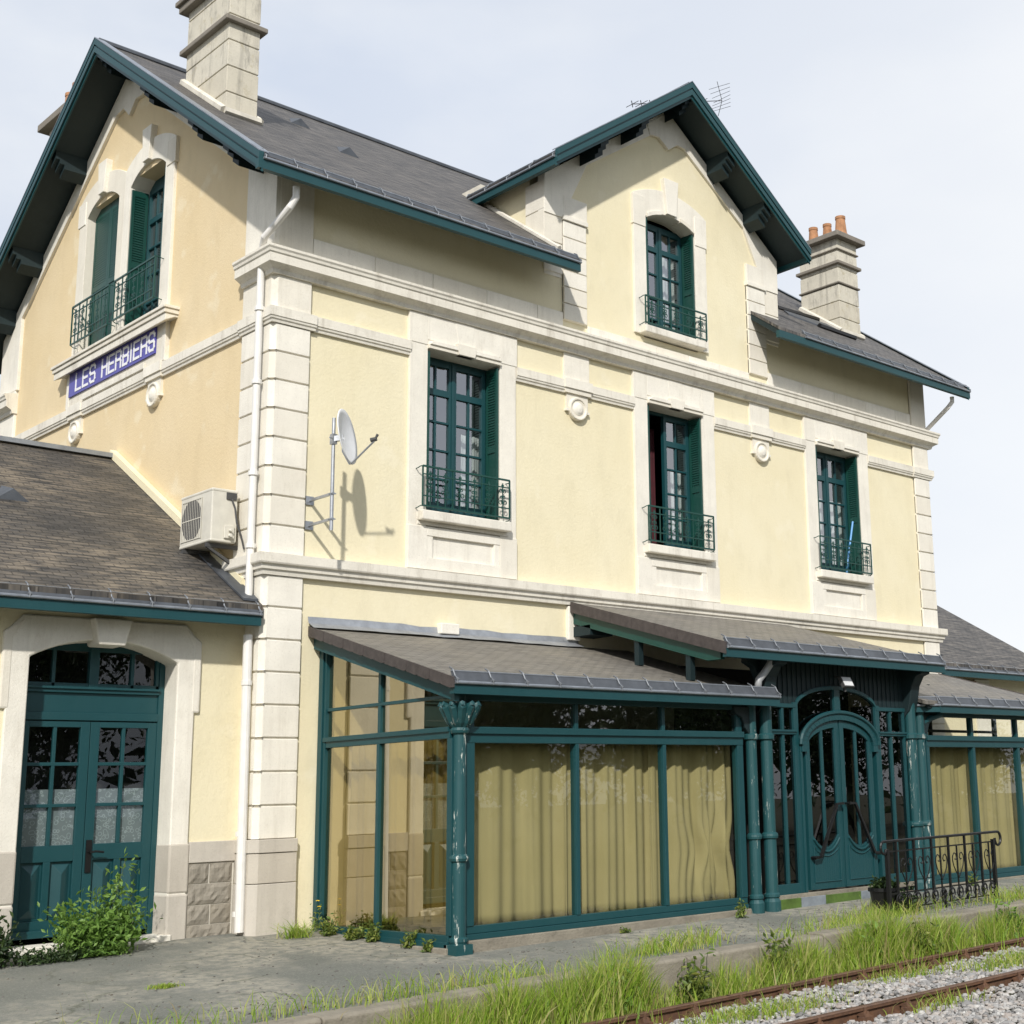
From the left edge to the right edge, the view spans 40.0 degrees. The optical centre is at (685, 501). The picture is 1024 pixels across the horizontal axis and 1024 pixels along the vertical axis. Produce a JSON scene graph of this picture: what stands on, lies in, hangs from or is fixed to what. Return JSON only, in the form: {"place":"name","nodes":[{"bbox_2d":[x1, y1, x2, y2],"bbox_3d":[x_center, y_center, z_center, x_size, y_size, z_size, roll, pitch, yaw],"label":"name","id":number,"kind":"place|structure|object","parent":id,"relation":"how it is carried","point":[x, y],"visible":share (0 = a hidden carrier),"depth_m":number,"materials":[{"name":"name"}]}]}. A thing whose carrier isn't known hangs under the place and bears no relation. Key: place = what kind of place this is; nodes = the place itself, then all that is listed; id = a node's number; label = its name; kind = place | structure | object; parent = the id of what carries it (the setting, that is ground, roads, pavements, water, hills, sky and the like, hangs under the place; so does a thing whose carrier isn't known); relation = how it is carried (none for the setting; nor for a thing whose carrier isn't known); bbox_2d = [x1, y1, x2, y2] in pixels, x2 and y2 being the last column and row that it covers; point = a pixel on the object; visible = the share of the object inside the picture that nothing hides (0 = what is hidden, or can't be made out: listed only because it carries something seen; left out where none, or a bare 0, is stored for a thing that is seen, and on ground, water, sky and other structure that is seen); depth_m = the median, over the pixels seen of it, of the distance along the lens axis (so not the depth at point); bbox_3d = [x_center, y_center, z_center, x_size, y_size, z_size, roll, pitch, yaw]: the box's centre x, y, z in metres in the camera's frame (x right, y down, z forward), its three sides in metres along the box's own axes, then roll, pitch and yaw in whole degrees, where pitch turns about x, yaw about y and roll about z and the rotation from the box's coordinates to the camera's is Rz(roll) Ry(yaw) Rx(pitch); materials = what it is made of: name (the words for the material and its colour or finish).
{"place":"outdoors","nodes":[
{"label":"outdoors","id":0,"kind":"place"},
{"bbox_2d":[0,877,1023,1023],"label":"platform","id":1,"kind":"structure","parent":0,"point":[226,957],"depth_m":12.58,"materials":[{"name":"concrete"}]},
{"bbox_2d":[0,909,21,966],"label":"weed bush","id":2,"kind":"object","parent":1,"relation":"on","point":[5,944],"visible":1,"depth_m":12.63,"materials":[{"name":"green plant"}]},
{"bbox_2d":[5,937,96,966],"bbox_3d":[-5.910,4.158,12.897,0.402,0.254,0.902,-13,-16,43],"label":"weed bush","id":3,"kind":"object","parent":1,"relation":"on","point":[36,958],"visible":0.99,"depth_m":12.84,"materials":[{"name":"green plant"}]},
{"bbox_2d":[37,848,162,957],"bbox_3d":[-5.666,3.858,13.412,0.741,1.009,1.174,-13,-16,43],"label":"weed bush","id":4,"kind":"object","parent":1,"relation":"on","point":[112,930],"visible":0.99,"depth_m":13.29,"materials":[{"name":"green plant"}]},
{"bbox_2d":[0,436,262,955],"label":"station wing","id":5,"kind":"structure","parent":1,"relation":"on","point":[124,620],"depth_m":14.61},
{"bbox_2d":[0,852,15,953],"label":"door base","id":6,"kind":"structure","parent":5,"relation":"in","point":[7,859],"depth_m":13.22,"materials":[{"name":"stone"}]},
{"bbox_2d":[10,643,165,940],"bbox_3d":[-6.117,2.916,14.204,0.155,3.100,1.530,-13,-16,43],"label":"double door","id":7,"kind":"structure","parent":5,"relation":"in","point":[67,839],"depth_m":14.22,"materials":[{"name":"teal paint"}]},
{"bbox_2d":[152,843,188,939],"bbox_3d":[-5.390,4.257,14.476,0.382,1.350,0.224,-13,-16,43],"label":"door base","id":8,"kind":"structure","parent":5,"relation":"in","point":[171,867],"depth_m":14.40,"materials":[{"name":"stone"}]},
{"bbox_2d":[145,981,184,989],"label":"weed tuft","id":9,"kind":"object","parent":1,"relation":"on","point":[163,986],"visible":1,"depth_m":11.64,"materials":[{"name":"green plant"}]},
{"bbox_2d":[270,918,327,938],"bbox_3d":[-4.015,4.426,14.449,0.818,0.213,0.891,-2,-12,0],"label":"weed tuft","id":10,"kind":"object","parent":1,"relation":"on","point":[293,932],"visible":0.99,"depth_m":14.44,"materials":[{"name":"green plant"}]},
{"bbox_2d":[309,900,324,931],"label":"dandelion","id":11,"kind":"object","parent":1,"relation":"on","point":[315,925],"visible":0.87,"depth_m":14.90,"materials":[{"name":"green plant"}]},
{"bbox_2d":[315,913,339,935],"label":"weed tuft","id":12,"kind":"object","parent":1,"relation":"on","point":[329,931],"visible":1,"depth_m":14.57,"materials":[{"name":"green plant"}]},
{"bbox_2d":[340,922,366,939],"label":"weed tuft","id":13,"kind":"object","parent":1,"relation":"on","point":[352,933],"visible":1,"depth_m":14.32,"materials":[{"name":"green plant"}]},
{"bbox_2d":[359,920,382,941],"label":"weed tuft","id":14,"kind":"object","parent":1,"relation":"on","point":[371,935],"visible":1,"depth_m":14.18,"materials":[{"name":"green plant"}]},
{"bbox_2d":[400,928,420,948],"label":"weed tuft","id":15,"kind":"object","parent":1,"relation":"on","point":[409,943],"visible":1,"depth_m":13.78,"materials":[{"name":"green plant"}]},
{"bbox_2d":[420,937,435,951],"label":"weed tuft","id":16,"kind":"object","parent":1,"relation":"on","point":[427,947],"visible":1,"depth_m":13.55,"materials":[{"name":"green plant"}]},
{"bbox_2d":[0,0,970,935],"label":"station building","id":17,"kind":"structure","parent":1,"relation":"on","point":[288,282],"depth_m":18.88,"materials":[{"name":"paint"}]},
{"bbox_2d":[70,197,118,348],"bbox_3d":[-8.305,-3.256,19.739,1.303,2.220,0.266,-13,-16,43],"label":"window","id":18,"kind":"structure","parent":17,"relation":"in","point":[100,304],"depth_m":19.88,"materials":[{"name":"teal paint"}]},
{"bbox_2d":[68,327,156,397],"bbox_3d":[-7.846,-1.877,18.956,2.731,0.355,0.031,-13,-16,43],"label":"station sign","id":19,"kind":"object","parent":17,"relation":"attached to","point":[119,359],"visible":1,"depth_m":18.87,"materials":[{"name":"blue metal"}]},
{"bbox_2d":[112,166,165,325],"bbox_3d":[-7.245,-3.479,18.847,1.303,2.270,0.441,-13,-16,43],"label":"window","id":20,"kind":"structure","parent":17,"relation":"in","point":[134,304],"depth_m":19.15,"materials":[{"name":"teal paint"}]},
{"bbox_2d":[179,487,244,563],"bbox_3d":[-5.394,0.363,15.904,0.876,0.918,0.430,-13,-16,43],"label":"air conditioner","id":21,"kind":"object","parent":17,"relation":"attached to","point":[209,521],"visible":0.98,"depth_m":15.72,"materials":[{"name":"beige metal"}]},
{"bbox_2d":[304,409,378,530],"bbox_3d":[-3.930,-0.343,15.766,0.892,1.402,0.459,-13,-16,43],"label":"satellite dish","id":22,"kind":"object","parent":17,"relation":"attached to","point":[345,437],"visible":1,"depth_m":15.72,"materials":[{"name":"metal"}]},
{"bbox_2d":[415,351,509,521],"bbox_3d":[-2.907,-0.817,17.701,0.451,2.095,1.413,-13,-16,43],"label":"window","id":23,"kind":"structure","parent":17,"relation":"in","point":[488,400],"depth_m":17.91,"materials":[{"name":"teal paint"}]},
{"bbox_2d":[461,435,478,508],"bbox_3d":[-2.825,-0.295,18.185,0.042,1.150,0.302,-13,-16,43],"label":"net curtain","id":24,"kind":"object","parent":17,"relation":"hanging from","point":[473,451],"visible":0.45,"depth_m":18.23,"materials":[{"name":"white fabric"}]},
{"bbox_2d":[649,429,656,543],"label":"red curtain","id":25,"kind":"object","parent":17,"relation":"hanging from","point":[652,469],"visible":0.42,"depth_m":20.73,"materials":[{"name":"red fabric"}]},
{"bbox_2d":[662,257,674,329],"bbox_3d":[-0.291,-3.112,21.516,0.040,1.400,0.306,-13,-16,43],"label":"net curtain","id":26,"kind":"object","parent":17,"relation":"hanging from","point":[664,274],"visible":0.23,"depth_m":21.58,"materials":[{"name":"white fabric"}]},
{"bbox_2d":[639,217,707,341],"bbox_3d":[-0.303,-3.363,21.040,0.451,1.825,1.363,-13,-16,43],"label":"window","id":27,"kind":"structure","parent":17,"relation":"in","point":[685,310],"depth_m":21.29,"materials":[{"name":"teal paint"}]},
{"bbox_2d":[670,472,681,540],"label":"net curtain","id":28,"kind":"object","parent":17,"relation":"hanging from","point":[672,497],"visible":0.34,"depth_m":20.92,"materials":[{"name":"white fabric"}]},
{"bbox_2d":[626,82,730,115],"bbox_3d":[-0.106,-6.413,25.642,0.441,3.754,2.436,-13,-16,43],"label":"tv aerial","id":29,"kind":"object","parent":17,"relation":"attached to","point":[706,98],"visible":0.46,"depth_m":26.71,"materials":[{"name":"black metal"}]},
{"bbox_2d":[642,405,714,551],"bbox_3d":[-0.394,-0.283,20.556,0.931,2.095,1.413,-13,-16,43],"label":"window","id":30,"kind":"structure","parent":17,"relation":"in","point":[694,521],"depth_m":20.69,"materials":[{"name":"teal paint"}]},
{"bbox_2d":[819,499,843,565],"bbox_3d":[2.329,0.586,23.314,0.048,1.270,0.950,-13,-16,43],"label":"net curtain","id":31,"kind":"object","parent":17,"relation":"hanging from","point":[832,518],"visible":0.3,"depth_m":23.50,"materials":[{"name":"white fabric"}]},
{"bbox_2d":[814,447,872,575],"bbox_3d":[2.466,0.174,23.089,0.451,2.095,1.413,-13,-16,43],"label":"window","id":32,"kind":"structure","parent":17,"relation":"in","point":[848,482],"depth_m":23.37,"materials":[{"name":"teal paint"}]},
{"bbox_2d":[846,521,853,572],"bbox_3d":[2.728,0.759,23.099,0.034,0.932,0.390,-9,-14,31],"label":"pole","id":33,"kind":"object","parent":17,"relation":"on","point":[850,543],"visible":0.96,"depth_m":23.16,"materials":[{"name":"blue metal"}]},
{"bbox_2d":[2,879,1023,1023],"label":"grit","id":34,"kind":"object","parent":1,"relation":"on","point":[121,1022],"visible":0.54,"depth_m":12.44,"materials":[{"name":"grey gravel"}]},
{"bbox_2d":[308,617,911,956],"bbox_3d":[1.023,3.647,18.667,2.820,3.730,12.215,-13,-16,43],"label":"glazed veranda","id":35,"kind":"object","parent":1,"relation":"on","point":[463,674],"visible":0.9,"depth_m":15.09,"materials":[{"name":"metal"}]},
{"bbox_2d":[346,739,446,927],"bbox_3d":[-2.976,3.495,14.715,2.050,1.890,0.094,-13,-16,43],"label":"glass pane","id":36,"kind":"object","parent":35,"relation":"hanging from","point":[414,839],"visible":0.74,"depth_m":14.72,"materials":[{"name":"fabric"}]},
{"bbox_2d":[474,743,567,924],"bbox_3d":[-1.828,3.435,14.461,0.106,1.840,1.490,-13,-16,43],"label":"curtain","id":37,"kind":"object","parent":35,"relation":"hanging from","point":[518,840],"visible":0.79,"depth_m":14.54,"materials":[{"name":"yellow fabric"}]},
{"bbox_2d":[563,744,655,915],"bbox_3d":[-0.866,3.613,15.428,0.111,1.840,1.364,-13,-16,43],"label":"curtain","id":38,"kind":"object","parent":35,"relation":"hanging from","point":[614,836],"visible":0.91,"depth_m":15.47,"materials":[{"name":"yellow fabric"}]},
{"bbox_2d":[648,745,734,906],"bbox_3d":[0.076,3.783,16.356,0.207,1.841,1.411,-13,-16,43],"label":"curtain","id":39,"kind":"object","parent":35,"relation":"hanging from","point":[699,801],"visible":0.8,"depth_m":16.42,"materials":[{"name":"yellow fabric"}]},
{"bbox_2d":[620,926,630,932],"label":"weed tuft","id":40,"kind":"object","parent":1,"relation":"on","point":[625,930],"visible":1,"depth_m":14.85,"materials":[{"name":"green plant"}]},
{"bbox_2d":[735,898,748,917],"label":"weed tuft","id":41,"kind":"object","parent":1,"relation":"on","point":[742,913],"visible":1,"depth_m":16.07,"materials":[{"name":"green plant"}]},
{"bbox_2d":[566,602,945,913],"bbox_3d":[1.144,3.405,18.760,2.946,4.135,4.782,-13,-16,43],"label":"entrance porch","id":42,"kind":"object","parent":1,"relation":"on","point":[835,785],"visible":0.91,"depth_m":17.95,"materials":[{"name":"metal"}]},
{"bbox_2d":[802,721,845,889],"bbox_3d":[1.792,3.854,17.750,0.140,2.105,0.688,-13,-16,43],"label":"door leaf","id":43,"kind":"structure","parent":42,"relation":"in","point":[821,761],"depth_m":17.75,"materials":[{"name":"teal paint"}]},
{"bbox_2d":[835,676,854,691],"bbox_3d":[2.062,2.392,18.256,0.238,0.225,0.210,-13,-16,43],"label":"floodlight","id":44,"kind":"object","parent":42,"relation":"attached to","point":[846,682],"visible":1,"depth_m":18.18,"materials":[{"name":"grey plastic"}]},
{"bbox_2d":[838,721,880,886],"bbox_3d":[2.291,3.946,18.250,0.140,2.105,0.688,-13,-16,43],"label":"door leaf","id":45,"kind":"structure","parent":42,"relation":"in","point":[861,854],"depth_m":18.25,"materials":[{"name":"teal paint"}]},
{"bbox_2d":[868,875,899,910],"bbox_3d":[2.396,4.702,16.695,0.401,0.444,0.382,-5,-13,17],"label":"flower pot","id":46,"kind":"object","parent":1,"relation":"on","point":[877,891],"visible":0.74,"depth_m":16.59,"materials":[{"name":"black metal"}]},
{"bbox_2d":[896,877,929,911],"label":"weed bush","id":47,"kind":"object","parent":1,"relation":"on","point":[904,895],"visible":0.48,"depth_m":16.65,"materials":[{"name":"green plant"}]},
{"bbox_2d":[879,830,1001,915],"bbox_3d":[3.219,4.585,17.205,0.044,0.915,2.644,-13,-16,43],"label":"railing","id":48,"kind":"object","parent":1,"relation":"on","point":[886,852],"visible":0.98,"depth_m":17.12,"materials":[{"name":"black metal"}]},
{"bbox_2d":[916,673,1023,886],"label":"glazed veranda","id":49,"kind":"object","parent":1,"relation":"on","point":[946,696],"visible":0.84,"depth_m":20.51,"materials":[{"name":"metal"}]},
{"bbox_2d":[929,747,963,873],"bbox_3d":[3.668,4.446,19.960,0.091,1.840,1.211,-13,-16,43],"label":"curtain","id":50,"kind":"object","parent":49,"relation":"hanging from","point":[945,792],"visible":0.53,"depth_m":20.09,"materials":[{"name":"yellow fabric"}]},
{"bbox_2d":[956,747,1013,870],"bbox_3d":[4.498,4.600,20.797,0.081,1.840,1.290,-13,-16,43],"label":"curtain","id":51,"kind":"object","parent":49,"relation":"hanging from","point":[994,809],"visible":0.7,"depth_m":20.89,"materials":[{"name":"yellow fabric"}]},
{"bbox_2d":[1005,748,1023,865],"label":"curtain","id":52,"kind":"object","parent":49,"relation":"hanging from","point":[1012,803],"visible":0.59,"depth_m":21.37,"materials":[{"name":"yellow fabric"}]},
{"bbox_2d":[968,872,979,885],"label":"weed tuft","id":53,"kind":"object","parent":1,"relation":"on","point":[972,878],"visible":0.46,"depth_m":19.47,"materials":[{"name":"green plant"}]},
{"bbox_2d":[936,605,1023,736],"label":"station wing","id":54,"kind":"structure","parent":1,"relation":"on","point":[970,651],"depth_m":26.18,"materials":[{"name":"grey tile"}]},
{"bbox_2d":[0,0,1023,651],"label":"sky","id":55,"kind":"structure","parent":0,"point":[903,120],"materials":[{"name":"white"}]},
{"bbox_2d":[683,957,1017,1023],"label":"track bed","id":56,"kind":"object","parent":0,"point":[910,991],"depth_m":13.00,"materials":[{"name":"grey gravel"}]},
{"bbox_2d":[590,964,640,1017],"bbox_3d":[-0.640,4.335,12.135,0.423,0.556,0.500,-13,-16,43],"label":"track weed","id":57,"kind":"object","parent":56,"relation":"on","point":[629,1000],"visible":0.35,"depth_m":12.09,"materials":[{"name":"green plant"}]},
{"bbox_2d":[358,891,1023,1023],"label":"grass","id":58,"kind":"structure","parent":56,"relation":"on","point":[580,1003],"depth_m":12.60,"materials":[{"name":"green plant"}]},
{"bbox_2d":[672,948,729,1002],"bbox_3d":[0.101,4.446,12.880,0.452,0.580,0.528,-13,-16,43],"label":"track weed","id":59,"kind":"object","parent":56,"relation":"on","point":[698,981],"visible":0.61,"depth_m":12.85,"materials":[{"name":"green plant"}]},
{"bbox_2d":[762,928,813,980],"bbox_3d":[1.007,4.574,13.812,0.495,0.637,0.479,-4,-12,12],"label":"track weed","id":60,"kind":"object","parent":56,"relation":"on","point":[777,943],"visible":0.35,"depth_m":13.81,"materials":[{"name":"green plant"}]},
{"bbox_2d":[581,937,1023,1023],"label":"rail","id":61,"kind":"object","parent":56,"relation":"on","point":[672,1011],"visible":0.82,"depth_m":13.32,"materials":[{"name":"metal"}]},
{"bbox_2d":[660,946,1023,1023],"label":"ballast","id":62,"kind":"structure","parent":56,"relation":"on","point":[991,1010],"depth_m":12.80,"materials":[{"name":"gravel"}]},
{"bbox_2d":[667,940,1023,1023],"bbox_3d":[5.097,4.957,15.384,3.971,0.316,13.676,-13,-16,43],"label":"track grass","id":63,"kind":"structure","parent":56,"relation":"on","point":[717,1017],"depth_m":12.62,"materials":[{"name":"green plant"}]},
{"bbox_2d":[846,919,884,964],"bbox_3d":[1.926,4.753,14.745,0.394,0.593,0.524,-6,-13,20],"label":"track weed","id":64,"kind":"object","parent":56,"relation":"on","point":[876,926],"visible":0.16,"depth_m":14.81,"materials":[{"name":"green plant"}]},
{"bbox_2d":[780,968,1023,1023],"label":"rail","id":65,"kind":"object","parent":56,"relation":"on","point":[869,1012],"visible":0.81,"depth_m":12.32,"materials":[{"name":"metal"}]},
{"bbox_2d":[907,912,944,956],"bbox_3d":[2.600,4.838,15.314,0.448,0.602,0.614,-13,-16,43],"label":"track weed","id":66,"kind":"object","parent":56,"relation":"on","point":[925,934],"visible":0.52,"depth_m":15.28,"materials":[{"name":"green plant"}]},
{"bbox_2d":[995,898,1023,938],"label":"track weed","id":67,"kind":"object","parent":56,"relation":"on","point":[1008,915],"visible":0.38,"depth_m":16.79,"materials":[{"name":"green plant"}]},
{"bbox_3d":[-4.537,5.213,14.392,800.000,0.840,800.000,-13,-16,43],"label":"ground","id":68,"kind":"structure","parent":0,"visible":0},
{"bbox_2d":[251,899,1023,1023],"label":"platform edge","id":69,"kind":"object","parent":68,"relation":"on","point":[741,953],"visible":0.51,"depth_m":12.91,"materials":[{"name":"concrete"}]},
{"bbox_2d":[36,883,1023,1023],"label":"edge grass","id":70,"kind":"structure","parent":69,"relation":"on","point":[666,947],"depth_m":13.32,"materials":[{"name":"green plant"}]}
]}

